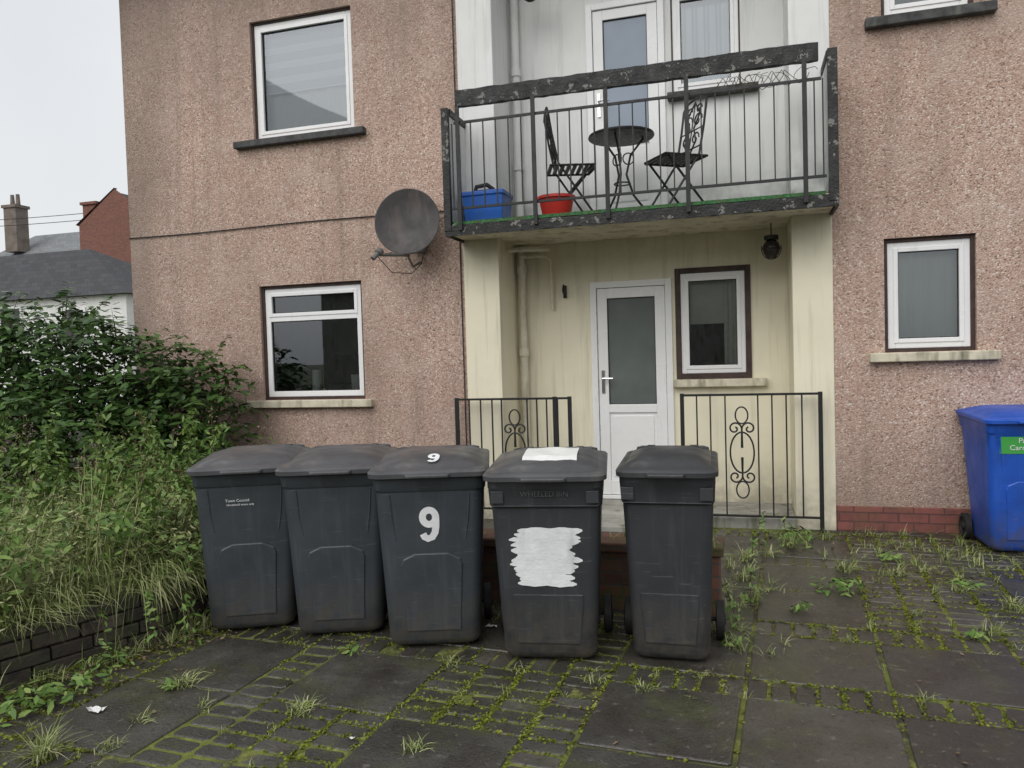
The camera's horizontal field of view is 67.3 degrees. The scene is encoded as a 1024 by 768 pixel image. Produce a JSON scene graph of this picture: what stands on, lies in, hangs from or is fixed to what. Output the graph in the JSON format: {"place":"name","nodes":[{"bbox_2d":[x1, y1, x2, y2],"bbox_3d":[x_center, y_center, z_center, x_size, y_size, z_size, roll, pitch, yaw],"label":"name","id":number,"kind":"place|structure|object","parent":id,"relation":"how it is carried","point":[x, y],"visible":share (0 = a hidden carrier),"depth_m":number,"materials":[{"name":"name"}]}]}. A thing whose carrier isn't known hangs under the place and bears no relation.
{"place":"outdoors","nodes":[
{"label":"outdoors","id":0,"kind":"place"},
{"bbox_2d":[0,232,79,255],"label":"roof","id":1,"kind":"structure","parent":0,"point":[55,242],"depth_m":55.67,"materials":[{"name":"grey tile"}]},
{"bbox_2d":[1,194,29,252],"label":"chimney","id":2,"kind":"object","parent":1,"relation":"on","point":[17,238],"visible":1,"depth_m":54.64,"materials":[{"name":"concrete"}]},
{"bbox_2d":[0,0,127,251],"label":"sky","id":3,"kind":"structure","parent":0,"point":[63,143],"materials":[{"name":"white"}]},
{"bbox_2d":[0,294,135,404],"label":"walls","id":4,"kind":"structure","parent":0,"point":[125,306],"depth_m":30.92,"materials":[{"name":"white paint"}]},
{"bbox_2d":[0,306,86,337],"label":"windows","id":5,"kind":"structure","parent":4,"relation":"attached to","point":[80,308],"depth_m":31.95,"materials":[{"name":"white plastic"}]},
{"bbox_2d":[0,309,83,339],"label":"panes","id":6,"kind":"object","parent":5,"relation":"attached to","point":[66,333],"visible":0.22,"depth_m":31.25,"materials":[{"name":"glass"}]},
{"bbox_2d":[0,249,132,301],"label":"roof","id":7,"kind":"structure","parent":4,"relation":"on","point":[90,272],"depth_m":33.23,"materials":[{"name":"tile"}]},
{"bbox_2d":[79,220,130,262],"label":"walls","id":8,"kind":"structure","parent":0,"point":[111,239],"depth_m":41.62,"materials":[{"name":"red brick"}]},
{"bbox_2d":[79,201,98,216],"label":"chimney","id":9,"kind":"object","parent":8,"relation":"on","point":[88,206],"visible":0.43,"depth_m":42.14,"materials":[{"name":"red brick"}]},
{"bbox_2d":[76,188,128,225],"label":"gable","id":10,"kind":"structure","parent":8,"relation":"on","point":[112,205],"depth_m":41.51,"materials":[{"name":"red brick"}]},
{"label":"roof","id":11,"kind":"object","parent":8,"relation":"on","visible":0},
{"bbox_2d":[0,213,82,225],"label":"overhead wires","id":12,"kind":"object","parent":11,"relation":"attached to","point":[41,223],"visible":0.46,"depth_m":47.92,"materials":[{"name":"black metal"}]},
{"bbox_2d":[0,406,334,664],"bbox_3d":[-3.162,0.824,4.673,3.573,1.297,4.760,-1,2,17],"label":"wild grass bank","id":13,"kind":"structure","parent":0,"point":[118,527],"depth_m":4.44,"materials":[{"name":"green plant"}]},
{"bbox_2d":[0,281,269,501],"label":"leafy bush","id":14,"kind":"object","parent":13,"relation":"on","point":[33,394],"visible":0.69,"depth_m":7.06,"materials":[{"name":"green plant"}]},
{"bbox_2d":[0,519,1023,767],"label":"paving","id":15,"kind":"structure","parent":0,"point":[678,723],"depth_m":3.41,"materials":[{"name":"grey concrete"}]},
{"bbox_2d":[86,706,106,712],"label":"litter","id":16,"kind":"object","parent":15,"relation":"on","point":[97,709],"visible":1,"depth_m":3.36,"materials":[{"name":"paper"}]},
{"bbox_2d":[0,569,209,688],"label":"garden wall","id":17,"kind":"structure","parent":15,"relation":"on","point":[44,647],"depth_m":3.94,"materials":[{"name":"brick"}]},
{"bbox_2d":[186,444,310,629],"bbox_3d":[-1.508,0.881,4.558,0.598,1.003,0.847,-2,2,-8],"label":"wheelie bin","id":18,"kind":"object","parent":15,"relation":"on","point":[242,515],"visible":0.95,"depth_m":4.26,"materials":[{"name":"grey plastic"}]},
{"bbox_2d":[275,443,396,633],"bbox_3d":[-0.964,0.869,4.436,0.598,1.003,0.847,-2,2,-3],"label":"wheelie bin","id":19,"kind":"object","parent":15,"relation":"on","point":[334,531],"visible":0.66,"depth_m":4.13,"materials":[{"name":"grey plastic"}]},
{"bbox_2d":[367,444,492,644],"bbox_3d":[-0.418,0.860,4.224,0.614,1.003,0.847,-2,2,-1],"label":"wheelie bin","id":20,"kind":"object","parent":15,"relation":"on","point":[430,504],"visible":0.99,"depth_m":3.92,"materials":[{"name":"grey plastic"}]},
{"bbox_2d":[1,541,1020,767],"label":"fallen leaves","id":21,"kind":"object","parent":15,"relation":"on","point":[143,657],"visible":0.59,"depth_m":3.88,"materials":[{"name":"brown plant"}]},
{"bbox_2d":[0,511,1023,767],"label":"paving weeds","id":22,"kind":"object","parent":15,"relation":"on","point":[46,749],"visible":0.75,"depth_m":3.81,"materials":[{"name":"green plant"}]},
{"bbox_2d":[454,396,572,509],"bbox_3d":[0.016,0.710,6.949,1.092,1.182,0.040,-1,2,17],"label":"porch railing","id":23,"kind":"object","parent":15,"relation":"on","point":[555,421],"visible":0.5,"depth_m":6.91,"materials":[{"name":"black metal"}]},
{"bbox_2d":[483,446,613,657],"bbox_3d":[0.208,0.844,3.996,0.614,1.014,0.847,-1,2,8],"label":"wheelie bin","id":24,"kind":"object","parent":15,"relation":"on","point":[546,503],"visible":1,"depth_m":3.70,"materials":[{"name":"plastic"}]},
{"bbox_2d":[616,445,725,659],"bbox_3d":[0.804,0.833,3.883,0.524,1.009,0.745,-1,2,15],"label":"wheelie bin","id":25,"kind":"object","parent":15,"relation":"on","point":[667,496],"visible":1,"depth_m":3.64,"materials":[{"name":"plastic"}]},
{"bbox_2d":[680,391,824,532],"bbox_3d":[1.976,0.667,6.366,1.122,1.192,0.040,-1,2,17],"label":"porch railing","id":26,"kind":"object","parent":15,"relation":"on","point":[821,457],"visible":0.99,"depth_m":6.33,"materials":[{"name":"black metal"}]},
{"bbox_2d":[956,404,1023,551],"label":"wheelie bin","id":27,"kind":"object","parent":15,"relation":"on","point":[993,438],"visible":0.99,"depth_m":5.41,"materials":[{"name":"blue plastic"}]},
{"bbox_2d":[509,0,785,216],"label":"balcony wall","id":28,"kind":"structure","parent":0,"point":[552,38],"depth_m":7.11,"materials":[{"name":"white paint"}]},
{"bbox_2d":[510,0,523,215],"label":"balcony downpipe","id":29,"kind":"object","parent":28,"relation":"attached to","point":[516,73],"visible":0.67,"depth_m":7.43,"materials":[{"name":"white plastic"}]},
{"bbox_2d":[585,0,667,209],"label":"balcony door","id":30,"kind":"structure","parent":28,"relation":"in","point":[624,43],"depth_m":7.24,"materials":[{"name":"white plastic"}]},
{"bbox_2d":[592,2,660,209],"bbox_3d":[1.084,-2.544,7.259,0.602,1.976,0.060,-1,2,17],"label":"door leaf","id":31,"kind":"object","parent":30,"relation":"attached to","point":[649,10],"visible":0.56,"depth_m":7.23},
{"bbox_2d":[602,14,648,127],"bbox_3d":[1.070,-2.891,7.235,0.412,1.091,0.012,-1,2,17],"label":"door gasket","id":32,"kind":"object","parent":31,"relation":"attached to","point":[646,44],"depth_m":7.20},
{"bbox_2d":[680,0,729,83],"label":"curtain","id":33,"kind":"object","parent":28,"relation":"attached to","point":[704,28],"visible":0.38,"depth_m":7.10,"materials":[{"name":"white fabric"}]},
{"bbox_2d":[670,0,740,91],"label":"timber surround","id":34,"kind":"object","parent":28,"relation":"attached to","point":[671,36],"visible":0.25,"depth_m":7.08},
{"bbox_2d":[671,0,738,91],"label":"frame","id":35,"kind":"object","parent":34,"relation":"on","point":[734,47],"visible":0.62,"depth_m":7.04,"materials":[{"name":"white plastic"}]},
{"bbox_2d":[680,0,730,83],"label":"gasket","id":36,"kind":"object","parent":35,"relation":"attached to","point":[680,25],"visible":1,"depth_m":7.08,"materials":[{"name":"black rubber"}]},
{"label":"ground","id":37,"kind":"structure","parent":0,"visible":0},
{"bbox_2d":[119,0,469,467],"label":"pebbledash wall","id":38,"kind":"structure","parent":37,"relation":"on","point":[188,91],"depth_m":7.65,"materials":[{"name":"concrete"}]},
{"bbox_2d":[129,0,466,444],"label":"cables","id":39,"kind":"object","parent":38,"relation":"attached to","point":[364,217],"depth_m":7.17,"materials":[{"name":"black rubber"}]},
{"bbox_2d":[251,7,354,138],"bbox_3d":[-2.044,-3.030,7.599,1.118,1.168,0.085,-1,2,17],"label":"timber surround","id":40,"kind":"object","parent":38,"relation":"attached to","point":[277,21],"visible":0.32,"depth_m":7.70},
{"bbox_2d":[254,10,353,138],"bbox_3d":[-2.043,-3.030,7.602,1.080,1.130,0.078,-1,2,17],"label":"frame","id":41,"kind":"object","parent":40,"relation":"on","point":[260,30],"visible":0.81,"depth_m":7.57,"materials":[{"name":"white plastic"}]},
{"bbox_2d":[262,20,343,130],"bbox_3d":[-2.046,-3.030,7.591,0.924,0.974,0.009,-1,2,17],"label":"gasket","id":42,"kind":"object","parent":41,"relation":"attached to","point":[263,56],"visible":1,"depth_m":7.70,"materials":[{"name":"black rubber"}]},
{"bbox_2d":[263,21,345,95],"bbox_3d":[-2.030,-3.268,7.660,1.060,0.660,0.001,-1,2,17],"label":"roller blind","id":43,"kind":"object","parent":38,"relation":"attached to","point":[305,58],"visible":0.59,"depth_m":7.67,"materials":[{"name":"white fabric"}]},
{"bbox_2d":[266,84,346,130],"bbox_3d":[-2.003,-2.720,7.717,1.060,0.500,0.017,-1,2,17],"label":"net curtain","id":44,"kind":"object","parent":38,"relation":"attached to","point":[317,106],"visible":0.56,"depth_m":7.74,"materials":[{"name":"white fabric"}]},
{"bbox_2d":[261,281,365,399],"bbox_3d":[-1.966,-0.423,7.693,1.138,1.148,0.085,-1,2,17],"label":"timber surround","id":45,"kind":"object","parent":38,"relation":"attached to","point":[263,289],"visible":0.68,"depth_m":7.72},
{"bbox_2d":[265,284,363,396],"bbox_3d":[-1.964,-0.423,7.696,1.080,1.090,0.078,-1,2,17],"label":"frame","id":46,"kind":"object","parent":45,"relation":"on","point":[270,294],"visible":0.98,"depth_m":7.67,"materials":[{"name":"white plastic"}]},
{"bbox_2d":[272,292,359,390],"bbox_3d":[-1.967,-0.411,7.686,0.970,0.957,0.009,-1,2,17],"label":"gasket","id":47,"kind":"object","parent":46,"relation":"attached to","point":[299,321],"visible":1,"depth_m":7.73,"materials":[{"name":"black rubber"}]},
{"bbox_2d":[274,281,521,420],"bbox_3d":[-1.422,-0.209,9.084,2.700,2.250,2.590,-1,2,17],"label":"room","id":48,"kind":"object","parent":38,"relation":"attached to","point":[304,349],"visible":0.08,"depth_m":9.85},
{"bbox_2d":[312,301,359,389],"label":"kitchen units","id":49,"kind":"object","parent":48,"relation":"on","point":[345,336],"visible":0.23,"depth_m":10.21},
{"bbox_2d":[371,188,443,273],"bbox_3d":[-0.920,-1.399,7.025,0.859,0.773,0.405,-3,2,-24],"label":"satellite dish","id":50,"kind":"object","parent":38,"relation":"attached to","point":[407,221],"visible":0.99,"depth_m":7.00,"materials":[{"name":"metal"}]},
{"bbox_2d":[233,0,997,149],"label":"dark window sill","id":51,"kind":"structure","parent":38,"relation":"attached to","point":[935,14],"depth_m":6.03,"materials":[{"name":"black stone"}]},
{"bbox_2d":[244,350,1001,407],"bbox_3d":[0.608,-0.022,7.164,6.740,0.383,0.710,-1,2,17],"label":"window sill","id":52,"kind":"structure","parent":38,"relation":"attached to","point":[935,356],"depth_m":6.98,"materials":[{"name":"beige concrete"}]},
{"bbox_2d":[482,528,724,616],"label":"brick wall","id":53,"kind":"structure","parent":37,"relation":"on","point":[614,578],"depth_m":4.49,"materials":[{"name":"brick"}]},
{"bbox_2d":[463,212,836,529],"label":"cream column","id":54,"kind":"structure","parent":37,"relation":"on","point":[491,315],"depth_m":6.38,"materials":[{"name":"paint"}]},
{"bbox_2d":[517,227,791,503],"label":"porch wall","id":55,"kind":"structure","parent":37,"relation":"on","point":[559,356],"depth_m":7.18,"materials":[{"name":"beige paint"}]},
{"bbox_2d":[508,247,553,446],"bbox_3d":[0.230,-0.102,7.391,0.388,2.460,0.342,-1,2,17],"label":"downpipe","id":56,"kind":"object","parent":55,"relation":"attached to","point":[522,273],"visible":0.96,"depth_m":7.50,"materials":[{"name":"beige plastic"}]},
{"bbox_2d":[562,284,566,297],"bbox_3d":[0.503,-0.894,7.422,0.032,0.130,0.116,-1,2,17],"label":"wall bracket","id":57,"kind":"object","parent":55,"relation":"attached to","point":[564,289],"depth_m":7.45,"materials":[{"name":"black metal"}]},
{"bbox_2d":[590,278,674,498],"bbox_3d":[1.149,0.060,7.328,0.770,2.085,0.134,-1,2,17],"label":"front door","id":58,"kind":"structure","parent":55,"relation":"attached to","point":[632,365],"depth_m":7.33,"materials":[{"name":"white plastic"}]},
{"bbox_2d":[597,285,667,493],"bbox_3d":[1.157,0.071,7.354,0.642,1.981,0.060,-1,2,17],"label":"door leaf","id":59,"kind":"object","parent":58,"relation":"attached to","point":[625,429],"visible":0.73,"depth_m":7.35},
{"bbox_2d":[607,296,656,403],"bbox_3d":[1.142,-0.316,7.329,0.452,1.016,0.012,-1,2,17],"label":"door gasket","id":60,"kind":"object","parent":59,"relation":"attached to","point":[608,350],"depth_m":7.34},
{"bbox_2d":[440,42,838,246],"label":"balcony","id":61,"kind":"structure","parent":55,"relation":"on","point":[688,216],"depth_m":6.24,"materials":[{"name":"paint"}]},
{"bbox_2d":[462,183,512,220],"bbox_3d":[-0.217,-1.611,6.841,0.390,0.360,0.320,-1,2,17],"label":"storage crate","id":62,"kind":"object","parent":61,"relation":"on","point":[489,212],"visible":0.66,"depth_m":6.71,"materials":[{"name":"blue plastic"}]},
{"bbox_2d":[537,193,574,213],"bbox_3d":[0.386,-1.530,6.655,0.330,0.176,0.330,-1,2,17],"label":"plant tub","id":63,"kind":"object","parent":61,"relation":"on","point":[557,207],"visible":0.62,"depth_m":6.54,"materials":[{"name":"red plastic"}]},
{"bbox_2d":[543,107,593,210],"bbox_3d":[0.513,-1.945,6.838,0.446,0.995,0.399,-2,2,-1],"label":"bistro chair","id":64,"kind":"object","parent":61,"relation":"on","point":[588,170],"visible":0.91,"depth_m":6.78,"materials":[{"name":"black metal"}]},
{"bbox_2d":[588,126,653,208],"bbox_3d":[0.971,-1.825,6.782,0.580,0.730,0.580,-1,2,17],"label":"bistro table","id":65,"kind":"object","parent":61,"relation":"on","point":[626,135],"visible":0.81,"depth_m":6.76,"materials":[{"name":"black metal"}]},
{"bbox_2d":[455,0,828,216],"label":"white column","id":66,"kind":"structure","parent":61,"relation":"on","point":[483,43],"depth_m":6.98,"materials":[{"name":"white paint"}]},
{"bbox_2d":[644,95,707,204],"bbox_3d":[1.406,-1.963,6.597,0.446,0.995,0.399,-2,2,-18],"label":"bistro chair","id":67,"kind":"object","parent":61,"relation":"on","point":[666,159],"visible":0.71,"depth_m":6.59,"materials":[{"name":"black metal"}]},
{"bbox_2d":[761,223,781,259],"bbox_3d":[2.207,-1.215,6.547,0.168,0.311,0.168,-1,2,17],"label":"porch lamp","id":68,"kind":"object","parent":61,"relation":"attached to","point":[771,248],"visible":1,"depth_m":6.50,"materials":[{"name":"black metal"}]},
{"bbox_2d":[689,280,723,323],"bbox_3d":[1.825,-0.814,7.200,0.540,0.500,0.001,-1,2,17],"label":"roller blind","id":69,"kind":"object","parent":55,"relation":"attached to","point":[706,301],"visible":0.48,"depth_m":7.20,"materials":[{"name":"grey fabric"}]},
{"bbox_2d":[674,264,751,378],"bbox_3d":[1.862,-0.568,7.125,0.673,1.028,0.085,-1,2,17],"label":"timber surround","id":70,"kind":"object","parent":55,"relation":"attached to","point":[677,273],"visible":1,"depth_m":7.08,"materials":[{"name":"brown wood"}]},
{"bbox_2d":[680,270,745,373],"bbox_3d":[1.863,-0.568,7.128,0.575,0.930,0.078,-1,2,17],"label":"frame","id":71,"kind":"object","parent":70,"relation":"on","point":[739,277],"visible":0.99,"depth_m":7.09,"materials":[{"name":"white plastic"}]},
{"bbox_2d":[688,279,737,365],"bbox_3d":[1.860,-0.567,7.117,0.429,0.784,0.009,-1,2,17],"label":"gasket","id":72,"kind":"object","parent":71,"relation":"attached to","point":[736,322],"visible":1,"depth_m":7.11,"materials":[{"name":"black rubber"}]},
{"bbox_2d":[723,270,746,375],"bbox_3d":[2.082,-0.569,7.118,0.230,1.000,0.017,-1,2,17],"label":"curtain","id":73,"kind":"object","parent":55,"relation":"hanging from","point":[730,327],"visible":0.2,"depth_m":7.14,"materials":[{"name":"grey fabric"}]},
{"bbox_2d":[601,499,796,531],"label":"porch floor","id":74,"kind":"structure","parent":37,"relation":"on","point":[613,515],"depth_m":6.62,"materials":[{"name":"concrete"}]},
{"bbox_2d":[690,323,746,376],"bbox_3d":[1.683,-0.174,8.294,2.300,2.450,1.740,-1,2,17],"label":"room","id":75,"kind":"object","parent":37,"relation":"on","point":[707,347],"depth_m":9.01,"materials":[{"name":"black"}]},
{"bbox_2d":[836,505,973,534],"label":"brick plinth","id":76,"kind":"structure","parent":37,"relation":"on","point":[910,519],"depth_m":6.15,"materials":[{"name":"red brick"}]},
{"bbox_2d":[829,0,1023,508],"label":"pebbledash wall side","id":77,"kind":"structure","parent":37,"relation":"on","point":[931,127],"depth_m":6.05,"materials":[{"name":"concrete"}]},
{"bbox_2d":[895,0,924,4],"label":"net curtain","id":78,"kind":"object","parent":77,"relation":"attached to","point":[897,2],"depth_m":6.14,"materials":[{"name":"white fabric"}]},
{"bbox_2d":[881,0,972,15],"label":"timber surround","id":79,"kind":"object","parent":77,"relation":"attached to","point":[882,6],"depth_m":6.08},
{"bbox_2d":[884,0,967,14],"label":"frame","id":80,"kind":"object","parent":79,"relation":"on","point":[890,7],"visible":0.58,"depth_m":6.02,"materials":[{"name":"white plastic"}]},
{"bbox_2d":[884,234,975,351],"bbox_3d":[3.304,-0.712,6.116,0.648,0.903,0.085,-1,2,17],"label":"timber surround","id":81,"kind":"object","parent":77,"relation":"attached to","point":[972,285],"visible":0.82,"depth_m":6.05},
{"bbox_2d":[887,238,970,348],"bbox_3d":[3.305,-0.712,6.119,0.590,0.845,0.078,-1,2,17],"label":"frame","id":82,"kind":"object","parent":81,"relation":"on","point":[962,246],"visible":0.98,"depth_m":6.08,"materials":[{"name":"white plastic"}]},
{"bbox_2d":[898,249,958,338],"bbox_3d":[3.302,-0.712,6.108,0.434,0.689,0.009,-1,2,17],"label":"gasket","id":83,"kind":"object","parent":82,"relation":"attached to","point":[957,293],"visible":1,"depth_m":6.06,"materials":[{"name":"black rubber"}]},
{"bbox_2d":[898,250,967,348],"bbox_3d":[3.327,-0.718,6.194,0.630,0.870,0.014,-1,2,17],"label":"net curtain","id":84,"kind":"object","parent":77,"relation":"attached to","point":[927,290],"visible":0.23,"depth_m":6.19,"materials":[{"name":"white fabric"}]}
]}

